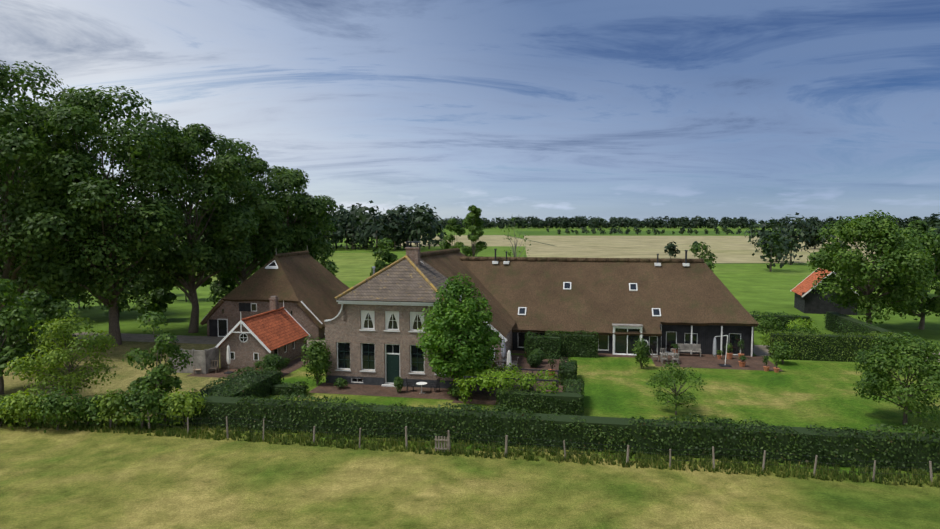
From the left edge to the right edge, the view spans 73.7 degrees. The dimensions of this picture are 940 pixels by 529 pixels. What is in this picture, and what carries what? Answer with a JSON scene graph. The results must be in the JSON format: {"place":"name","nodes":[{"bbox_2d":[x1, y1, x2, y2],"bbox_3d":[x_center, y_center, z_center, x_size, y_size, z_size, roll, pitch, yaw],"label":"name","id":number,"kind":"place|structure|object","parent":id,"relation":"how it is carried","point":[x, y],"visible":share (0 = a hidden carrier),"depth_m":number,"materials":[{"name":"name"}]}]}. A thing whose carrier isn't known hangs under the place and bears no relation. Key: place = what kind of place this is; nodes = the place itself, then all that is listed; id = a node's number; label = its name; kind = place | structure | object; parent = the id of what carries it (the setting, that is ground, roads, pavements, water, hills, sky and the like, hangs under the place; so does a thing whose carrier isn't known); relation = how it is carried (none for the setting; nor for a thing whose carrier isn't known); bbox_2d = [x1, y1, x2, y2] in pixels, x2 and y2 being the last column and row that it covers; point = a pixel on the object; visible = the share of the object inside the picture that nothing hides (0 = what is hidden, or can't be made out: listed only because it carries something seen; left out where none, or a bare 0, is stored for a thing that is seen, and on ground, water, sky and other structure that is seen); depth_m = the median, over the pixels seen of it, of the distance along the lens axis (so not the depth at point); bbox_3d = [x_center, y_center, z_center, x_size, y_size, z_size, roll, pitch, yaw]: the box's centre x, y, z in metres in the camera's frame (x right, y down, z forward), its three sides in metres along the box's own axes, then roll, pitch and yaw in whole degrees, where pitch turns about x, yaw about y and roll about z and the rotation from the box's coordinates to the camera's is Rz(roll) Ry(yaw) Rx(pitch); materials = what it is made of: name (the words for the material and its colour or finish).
{"place":"outdoors","nodes":[
{"label":"outdoors","id":0,"kind":"place"},
{"bbox_2d":[0,341,308,417],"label":"orchard grass","id":1,"kind":"structure","parent":0,"point":[125,376],"depth_m":50.94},
{"bbox_2d":[187,368,267,377],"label":"bakehouse terrace","id":2,"kind":"structure","parent":1,"relation":"on","point":[216,373],"depth_m":51.58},
{"bbox_2d":[169,347,219,373],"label":"garden wall","id":3,"kind":"structure","parent":2,"relation":"on","point":[203,358],"depth_m":52.01,"materials":[{"name":"concrete"}]},
{"bbox_2d":[193,360,218,374],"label":"deck chairs","id":4,"kind":"object","parent":2,"relation":"on","point":[211,367],"visible":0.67,"depth_m":52.42,"materials":[{"name":"brown wood"}]},
{"bbox_2d":[224,344,232,373],"bbox_3d":[-20.037,7.800,52.020,0.600,2.480,0.600,1,4,10],"label":"closed parasol","id":5,"kind":"object","parent":2,"relation":"on","point":[228,357],"visible":1,"depth_m":51.91,"materials":[{"name":"fabric"}]},
{"bbox_2d":[220,325,306,369],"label":"bakehouse walls","id":6,"kind":"structure","parent":0,"point":[247,349],"depth_m":53.38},
{"bbox_2d":[215,301,310,352],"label":"bakehouse barge boards","id":7,"kind":"object","parent":6,"relation":"attached to","point":[240,322],"visible":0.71,"depth_m":52.74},
{"bbox_2d":[219,309,307,350],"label":"tiled roof","id":8,"kind":"structure","parent":6,"relation":"on","point":[275,330],"depth_m":55.98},
{"bbox_2d":[241,307,284,320],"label":"bakehouse ridge tiles","id":9,"kind":"object","parent":8,"relation":"on","point":[257,315],"visible":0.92,"depth_m":56.02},
{"bbox_2d":[269,296,278,310],"bbox_3d":[-18.415,4.071,58.913,0.700,2.200,0.700,1,4,10],"label":"chimney","id":10,"kind":"object","parent":8,"relation":"on","point":[273,303],"visible":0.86,"depth_m":58.61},
{"bbox_2d":[207,301,324,339],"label":"barn walls","id":11,"kind":"structure","parent":0,"point":[223,320],"depth_m":67.96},
{"bbox_2d":[200,254,349,328],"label":"thatched roof","id":12,"kind":"structure","parent":11,"relation":"on","point":[312,284],"depth_m":69.40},
{"bbox_2d":[265,260,277,268],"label":"gable vent","id":13,"kind":"object","parent":12,"relation":"attached to","point":[272,265],"visible":0.92,"depth_m":69.91,"materials":[{"name":"white paint"}]},
{"bbox_2d":[274,251,308,256],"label":"roof ridge","id":14,"kind":"structure","parent":0,"point":[292,254],"depth_m":74.17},
{"bbox_2d":[277,354,308,376],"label":"paved path","id":15,"kind":"structure","parent":0,"point":[295,364],"depth_m":54.82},
{"bbox_2d":[255,353,285,370],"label":"bush","id":16,"kind":"object","parent":15,"relation":"on","point":[269,360],"visible":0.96,"depth_m":50.49,"materials":[{"name":"green plant"}]},
{"bbox_2d":[420,248,459,257],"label":"house ridge","id":17,"kind":"structure","parent":0,"point":[436,252],"depth_m":62.01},
{"bbox_2d":[0,422,939,528],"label":"field","id":18,"kind":"structure","parent":0,"point":[52,478],"depth_m":29.07,"materials":[{"name":"green plant"}]},
{"bbox_2d":[0,395,16,425],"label":"wild shrub","id":19,"kind":"object","parent":18,"relation":"on","point":[3,404],"depth_m":38.12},
{"bbox_2d":[0,387,50,429],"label":"wild shrub","id":20,"kind":"object","parent":18,"relation":"on","point":[20,407],"depth_m":37.55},
{"bbox_2d":[27,385,88,432],"bbox_3d":[-24.596,8.648,37.550,3.169,2.745,2.168,0,4,-1],"label":"wild shrub","id":21,"kind":"object","parent":18,"relation":"on","point":[51,407],"depth_m":37.20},
{"bbox_2d":[59,395,116,427],"bbox_3d":[-23.302,8.972,38.450,3.784,2.051,2.287,0,4,-1],"label":"wild shrub","id":22,"kind":"object","parent":18,"relation":"on","point":[89,404],"depth_m":37.96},
{"bbox_2d":[91,388,141,426],"bbox_3d":[-21.458,8.786,38.048,3.277,2.412,2.271,0,4,-1],"label":"wild shrub","id":23,"kind":"object","parent":18,"relation":"on","point":[114,398],"depth_m":37.75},
{"bbox_2d":[113,383,166,428],"bbox_3d":[-19.795,8.559,37.977,3.038,2.858,2.173,0,4,-1],"label":"wild shrub","id":24,"kind":"object","parent":18,"relation":"on","point":[143,400],"depth_m":37.50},
{"bbox_2d":[0,415,939,487],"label":"fence tufts","id":25,"kind":"object","parent":18,"relation":"on","point":[803,473],"visible":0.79,"depth_m":33.80,"materials":[{"name":"green plant"}]},
{"bbox_2d":[29,408,938,482],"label":"field fence","id":26,"kind":"object","parent":18,"relation":"on","point":[447,440],"visible":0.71,"depth_m":33.37,"materials":[{"name":"grey wood"}]},
{"bbox_2d":[0,0,939,223],"label":"sky","id":27,"kind":"structure","parent":0,"point":[757,110],"materials":[{"name":"blue"}]},
{"bbox_2d":[1,226,939,477],"bbox_3d":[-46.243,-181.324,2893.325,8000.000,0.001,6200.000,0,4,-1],"label":"ground","id":28,"kind":"structure","parent":0,"point":[761,296],"depth_m":94.60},
{"bbox_2d":[0,278,46,394],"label":"tree","id":29,"kind":"object","parent":28,"relation":"on","point":[17,321],"depth_m":45.23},
{"bbox_2d":[1,289,78,373],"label":"tree","id":30,"kind":"object","parent":28,"relation":"on","point":[38,296],"depth_m":50.99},
{"bbox_2d":[14,268,72,313],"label":"tree","id":31,"kind":"object","parent":28,"relation":"on","point":[52,299],"depth_m":77.46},
{"bbox_2d":[0,127,98,310],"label":"oak","id":32,"kind":"object","parent":28,"relation":"on","point":[26,186],"depth_m":77.53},
{"bbox_2d":[0,60,117,347],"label":"oak","id":33,"kind":"object","parent":28,"relation":"on","point":[20,144],"depth_m":57.93,"materials":[{"name":"plant"}]},
{"bbox_2d":[4,314,117,395],"bbox_3d":[-27.652,6.662,43.189,6.141,6.349,6.202,0,4,-1],"label":"maple tree","id":34,"kind":"object","parent":28,"relation":"on","point":[61,324],"depth_m":42.52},
{"bbox_2d":[62,268,91,308],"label":"tree","id":35,"kind":"object","parent":28,"relation":"on","point":[77,295],"depth_m":90.67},
{"bbox_2d":[0,85,202,345],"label":"oak","id":36,"kind":"object","parent":28,"relation":"on","point":[89,104],"depth_m":59.06,"materials":[{"name":"plant"}]},
{"bbox_2d":[95,253,147,316],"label":"tree","id":37,"kind":"object","parent":28,"relation":"on","point":[122,304],"depth_m":82.35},
{"bbox_2d":[131,272,176,321],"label":"tree","id":38,"kind":"object","parent":28,"relation":"on","point":[159,297],"depth_m":77.92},
{"bbox_2d":[122,311,194,399],"bbox_3d":[-19.975,6.486,40.185,3.687,7.091,3.763,0,4,-1],"label":"young tree","id":39,"kind":"object","parent":28,"relation":"on","point":[171,349],"depth_m":39.71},
{"bbox_2d":[171,242,188,301],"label":"tree","id":40,"kind":"object","parent":28,"relation":"on","point":[187,276],"depth_m":99.11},
{"bbox_2d":[118,123,261,332],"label":"oak","id":41,"kind":"object","parent":28,"relation":"on","point":[229,224],"depth_m":69.00,"materials":[{"name":"plant"}]},
{"bbox_2d":[72,332,324,347],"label":"yard gravel","id":42,"kind":"structure","parent":28,"relation":"on","point":[180,338],"depth_m":67.57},
{"bbox_2d":[195,268,240,307],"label":"tree","id":43,"kind":"object","parent":28,"relation":"on","point":[223,288],"depth_m":89.00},
{"bbox_2d":[32,200,446,250],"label":"woods","id":44,"kind":"object","parent":28,"relation":"on","point":[364,227],"depth_m":281.42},
{"bbox_2d":[191,138,297,284],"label":"oak","id":45,"kind":"object","parent":28,"relation":"on","point":[266,209],"depth_m":79.69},
{"bbox_2d":[117,253,383,281],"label":"parcel","id":46,"kind":"object","parent":28,"relation":"on","point":[354,266],"depth_m":182.55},
{"bbox_2d":[234,165,338,263],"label":"oak","id":47,"kind":"object","parent":28,"relation":"on","point":[300,203],"depth_m":86.35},
{"bbox_2d":[316,248,338,275],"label":"tree","id":48,"kind":"object","parent":28,"relation":"on","point":[329,265],"depth_m":106.61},
{"bbox_2d":[370,238,397,274],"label":"tree","id":49,"kind":"object","parent":28,"relation":"on","point":[384,254],"depth_m":90.75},
{"bbox_2d":[439,218,465,249],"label":"poplar tree","id":50,"kind":"object","parent":28,"relation":"on","point":[457,229],"depth_m":116.43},
{"bbox_2d":[462,205,486,256],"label":"poplar tree","id":51,"kind":"object","parent":28,"relation":"on","point":[477,229],"depth_m":110.31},
{"bbox_2d":[459,304,512,369],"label":"house walls","id":52,"kind":"structure","parent":28,"relation":"on","point":[509,342],"depth_m":53.98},
{"bbox_2d":[420,252,515,340],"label":"roof","id":53,"kind":"structure","parent":52,"relation":"on","point":[448,265],"depth_m":60.35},
{"bbox_2d":[501,216,530,256],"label":"bare tree","id":54,"kind":"object","parent":28,"relation":"on","point":[515,235],"depth_m":115.53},
{"bbox_2d":[186,215,939,228],"bbox_3d":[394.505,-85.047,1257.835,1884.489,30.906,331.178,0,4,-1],"label":"distant tree line","id":55,"kind":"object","parent":28,"relation":"on","point":[650,222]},
{"bbox_2d":[546,227,697,257],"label":"field bushes","id":56,"kind":"object","parent":28,"relation":"on","point":[671,248],"depth_m":216.43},
{"bbox_2d":[515,231,797,234],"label":"parcel","id":57,"kind":"object","parent":28,"relation":"on","point":[608,232],"visible":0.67,"depth_m":714.27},
{"bbox_2d":[689,242,717,271],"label":"tree","id":58,"kind":"object","parent":28,"relation":"on","point":[709,262],"visible":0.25,"depth_m":85.27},
{"bbox_2d":[557,226,935,234],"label":"field hedgerow","id":59,"kind":"object","parent":28,"relation":"on","point":[682,230],"depth_m":640.31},
{"bbox_2d":[754,314,783,334],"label":"garden shrub","id":60,"kind":"object","parent":28,"relation":"on","point":[768,322],"depth_m":67.11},
{"bbox_2d":[750,311,811,331],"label":"hedge","id":61,"kind":"object","parent":28,"relation":"on","point":[792,318],"depth_m":72.01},
{"bbox_2d":[785,318,816,330],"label":"garden shrub","id":62,"kind":"object","parent":28,"relation":"on","point":[797,322],"visible":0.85,"depth_m":68.31,"materials":[{"name":"green plant"}]},
{"bbox_2d":[788,325,825,333],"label":"garden shrub","id":63,"kind":"object","parent":28,"relation":"on","point":[802,330],"visible":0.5,"depth_m":62.83,"materials":[{"name":"green plant"}]},
{"bbox_2d":[798,221,830,248],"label":"tree","id":64,"kind":"object","parent":28,"relation":"on","point":[815,242],"depth_m":291.90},
{"bbox_2d":[712,263,939,291],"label":"parcel","id":65,"kind":"object","parent":28,"relation":"on","point":[800,272],"depth_m":160.03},
{"bbox_2d":[743,212,939,271],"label":"trees","id":66,"kind":"object","parent":28,"relation":"on","point":[763,233],"depth_m":176.85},
{"bbox_2d":[823,312,909,357],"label":"hedge","id":67,"kind":"object","parent":28,"relation":"on","point":[856,322],"depth_m":68.10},
{"bbox_2d":[806,210,938,323],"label":"tree","id":68,"kind":"object","parent":28,"relation":"on","point":[906,251],"depth_m":68.23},
{"bbox_2d":[882,220,939,267],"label":"tree","id":69,"kind":"object","parent":28,"relation":"on","point":[919,225],"visible":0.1,"depth_m":103.70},
{"bbox_2d":[889,227,939,329],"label":"tree","id":70,"kind":"object","parent":28,"relation":"on","point":[931,243],"depth_m":72.38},
{"bbox_2d":[401,235,550,245],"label":"tan field","id":71,"kind":"structure","parent":0,"point":[494,240],"depth_m":413.10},
{"bbox_2d":[15,351,939,479],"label":"garden lawn","id":72,"kind":"structure","parent":0,"point":[797,394],"depth_m":44.58,"materials":[{"name":"plant"}]},
{"bbox_2d":[132,391,189,423],"bbox_3d":[-18.663,8.901,38.593,3.676,2.110,2.581,0,4,-1],"label":"wild shrub","id":73,"kind":"object","parent":72,"relation":"on","point":[161,416],"depth_m":37.85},
{"bbox_2d":[155,388,207,426],"bbox_3d":[-17.575,8.721,38.242,3.327,2.508,2.118,0,4,-1],"label":"wild shrub","id":74,"kind":"object","parent":72,"relation":"on","point":[187,402],"depth_m":37.78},
{"bbox_2d":[183,366,283,397],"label":"hedge block","id":75,"kind":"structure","parent":72,"relation":"on","point":[249,373],"depth_m":43.74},
{"bbox_2d":[269,381,309,395],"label":"hedge","id":76,"kind":"object","parent":72,"relation":"on","point":[303,383],"depth_m":45.33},
{"bbox_2d":[301,334,331,385],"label":"shrub","id":77,"kind":"object","parent":72,"relation":"on","point":[318,353],"depth_m":47.67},
{"bbox_2d":[308,383,455,399],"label":"terrace paving","id":78,"kind":"structure","parent":72,"relation":"on","point":[369,390],"depth_m":46.40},
{"bbox_2d":[333,378,348,387],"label":"shrub","id":79,"kind":"object","parent":78,"relation":"on","point":[340,382],"depth_m":47.10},
{"bbox_2d":[393,376,403,391],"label":"potted plant","id":80,"kind":"object","parent":78,"relation":"on","point":[398,382],"depth_m":45.86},
{"bbox_2d":[406,377,440,393],"bbox_3d":[-3.477,8.925,46.151,2.578,1.020,1.127,0,4,2],"label":"bistro set","id":81,"kind":"object","parent":78,"relation":"on","point":[419,383],"visible":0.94,"depth_m":46.21,"materials":[{"name":"white paint"}]},
{"bbox_2d":[447,384,471,398],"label":"shrub","id":82,"kind":"object","parent":78,"relation":"on","point":[453,388],"depth_m":44.21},
{"bbox_2d":[324,294,462,387],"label":"house facade","id":83,"kind":"structure","parent":72,"relation":"on","point":[371,342],"depth_m":48.03,"materials":[{"name":"brick"}]},
{"bbox_2d":[335,258,450,302],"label":"house roof","id":84,"kind":"structure","parent":83,"relation":"on","point":[403,280],"depth_m":48.44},
{"bbox_2d":[334,255,443,299],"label":"farmhouse hip tiles","id":85,"kind":"object","parent":84,"relation":"on","point":[427,280],"visible":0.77,"depth_m":49.21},
{"bbox_2d":[405,241,420,264],"bbox_3d":[-4.701,-0.879,51.864,1.170,2.020,0.820,1,4,10],"label":"chimney","id":86,"kind":"object","parent":84,"relation":"on","point":[413,253],"visible":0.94,"depth_m":51.51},
{"bbox_2d":[416,272,504,385],"bbox_3d":[-0.705,5.124,45.801,6.582,9.081,6.384,0,4,-1],"label":"linden","id":87,"kind":"object","parent":72,"relation":"on","point":[438,363],"depth_m":44.39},
{"bbox_2d":[452,355,567,404],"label":"terrace side paving","id":88,"kind":"structure","parent":72,"relation":"on","point":[478,396],"depth_m":48.39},
{"bbox_2d":[473,380,495,393],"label":"shrub","id":89,"kind":"object","parent":88,"relation":"on","point":[480,384],"depth_m":45.56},
{"bbox_2d":[487,354,517,369],"bbox_3d":[2.401,8.424,53.620,3.416,1.020,2.353,1,4,10],"label":"garden furniture","id":90,"kind":"object","parent":88,"relation":"on","point":[505,361],"visible":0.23,"depth_m":53.16,"materials":[{"name":"grey wood"}]},
{"bbox_2d":[501,336,505,366],"bbox_3d":[2.746,7.477,51.607,0.600,3.180,0.600,1,4,10],"label":"closed parasol","id":91,"kind":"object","parent":88,"relation":"on","point":[503,352],"depth_m":51.48,"materials":[{"name":"fabric"}]},
{"bbox_2d":[453,362,560,402],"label":"vine leaves","id":92,"kind":"object","parent":88,"relation":"on","point":[513,373],"visible":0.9,"depth_m":42.62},
{"bbox_2d":[463,367,559,404],"bbox_3d":[2.956,8.583,43.699,6.400,2.030,2.890,1,4,10],"label":"vine pergola","id":93,"kind":"object","parent":88,"relation":"on","point":[532,370],"visible":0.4,"depth_m":42.79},
{"bbox_2d":[527,354,540,366],"bbox_3d":[5.532,8.307,54.207,1.314,1.233,1.282,1,4,10],"label":"topiary ball","id":94,"kind":"object","parent":88,"relation":"on","point":[532,356],"depth_m":53.84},
{"bbox_2d":[530,349,544,362],"bbox_3d":[6.001,8.140,55.655,1.412,1.360,1.421,1,4,10],"label":"topiary ball","id":95,"kind":"object","parent":88,"relation":"on","point":[540,352],"depth_m":55.31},
{"bbox_2d":[257,349,779,375],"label":"flower pots","id":96,"kind":"object","parent":72,"relation":"on","point":[741,363],"visible":0.67,"depth_m":54.30,"materials":[{"name":"brown ceramic"}]},
{"bbox_2d":[547,353,556,369],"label":"pot plant","id":97,"kind":"object","parent":96,"relation":"on","point":[551,361],"depth_m":50.64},
{"bbox_2d":[772,351,780,367],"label":"pot plant","id":98,"kind":"object","parent":96,"relation":"in","point":[775,355],"depth_m":52.31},
{"bbox_2d":[495,386,583,415],"bbox_3d":[4.618,8.964,41.309,5.799,1.636,1.596,1,4,10],"label":"hedge","id":99,"kind":"object","parent":72,"relation":"on","point":[567,396],"depth_m":40.80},
{"bbox_2d":[186,390,939,472],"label":"hedge","id":100,"kind":"object","parent":72,"relation":"on","point":[616,422],"depth_m":34.34,"materials":[{"name":"plant"}]},
{"bbox_2d":[558,357,577,385],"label":"rounded hedge","id":101,"kind":"object","parent":72,"relation":"on","point":[572,362],"depth_m":48.17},
{"bbox_2d":[562,379,584,405],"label":"hedge","id":102,"kind":"object","parent":72,"relation":"on","point":[573,381],"depth_m":42.75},
{"bbox_2d":[632,337,650,368],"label":"conical shrub","id":103,"kind":"object","parent":72,"relation":"on","point":[644,348],"depth_m":53.30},
{"bbox_2d":[646,360,706,414],"bbox_3d":[13.356,8.131,41.025,3.365,3.698,4.150,0,4,-1],"label":"small tree","id":104,"kind":"object","parent":72,"relation":"on","point":[670,381],"depth_m":40.41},
{"bbox_2d":[770,340,793,363],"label":"garden shrub","id":105,"kind":"object","parent":72,"relation":"on","point":[781,348],"depth_m":54.99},
{"bbox_2d":[768,329,913,361],"bbox_3d":[33.751,7.345,56.923,12.292,2.798,1.688,1,4,10],"label":"hedge","id":106,"kind":"object","parent":72,"relation":"on","point":[829,349],"depth_m":56.64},
{"bbox_2d":[853,332,939,424],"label":"tree","id":107,"kind":"object","parent":72,"relation":"on","point":[921,353],"depth_m":37.59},
{"bbox_2d":[524,331,560,358],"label":"hedge","id":108,"kind":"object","parent":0,"point":[545,346],"depth_m":57.48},
{"bbox_2d":[544,330,598,357],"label":"hedge","id":109,"kind":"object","parent":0,"point":[577,344],"depth_m":58.24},
{"bbox_2d":[511,350,649,357],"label":"barn path","id":110,"kind":"structure","parent":0,"point":[600,354],"depth_m":58.95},
{"bbox_2d":[459,256,703,262],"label":"roof ridge","id":111,"kind":"structure","parent":0,"point":[567,259],"depth_m":66.36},
{"bbox_2d":[518,282,660,316],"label":"skylights","id":112,"kind":"object","parent":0,"point":[656,312],"visible":0.94,"depth_m":62.55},
{"bbox_2d":[462,261,758,336],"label":"thatched roof","id":113,"kind":"structure","parent":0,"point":[600,298],"depth_m":62.49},
{"bbox_2d":[492,249,688,265],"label":"chimneys","id":114,"kind":"object","parent":113,"relation":"on","point":[656,264],"visible":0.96,"depth_m":64.64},
{"bbox_2d":[513,323,753,356],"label":"barn walls","id":115,"kind":"structure","parent":0,"point":[703,336],"depth_m":59.31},
{"bbox_2d":[650,353,782,370],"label":"patio","id":116,"kind":"structure","parent":0,"point":[711,361],"depth_m":56.01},
{"bbox_2d":[652,343,701,363],"bbox_3d":[19.144,8.137,57.303,5.875,1.100,2.514,-3,5,-38],"label":"outdoor furniture","id":117,"kind":"object","parent":116,"relation":"on","point":[687,347],"visible":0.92,"depth_m":58.33,"materials":[{"name":"grey wood"}]},
{"bbox_2d":[713,335,731,366],"bbox_3d":[21.988,7.499,54.698,1.488,2.726,0.900,1,4,10],"label":"patio parasol","id":118,"kind":"object","parent":116,"relation":"on","point":[715,352],"depth_m":54.67,"materials":[{"name":"fabric"}]},
{"bbox_2d":[524,236,932,262],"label":"tan field","id":119,"kind":"structure","parent":0,"point":[732,249],"depth_m":301.87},
{"bbox_2d":[757,229,792,261],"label":"tree","id":120,"kind":"object","parent":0,"point":[787,237],"depth_m":197.24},
{"bbox_2d":[794,274,856,314],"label":"shed walls","id":121,"kind":"structure","parent":0,"point":[810,303],"depth_m":85.86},
{"bbox_2d":[791,268,830,295],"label":"shed roof","id":122,"kind":"structure","parent":121,"relation":"on","point":[805,285],"depth_m":89.21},
{"bbox_2d":[753,345,939,361],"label":"driveway","id":123,"kind":"structure","parent":0,"point":[760,350],"depth_m":61.26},
{"bbox_2d":[759,332,781,347],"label":"garden shrub","id":124,"kind":"object","parent":123,"relation":"on","point":[766,341],"visible":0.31,"depth_m":62.00,"materials":[{"name":"green plant"}]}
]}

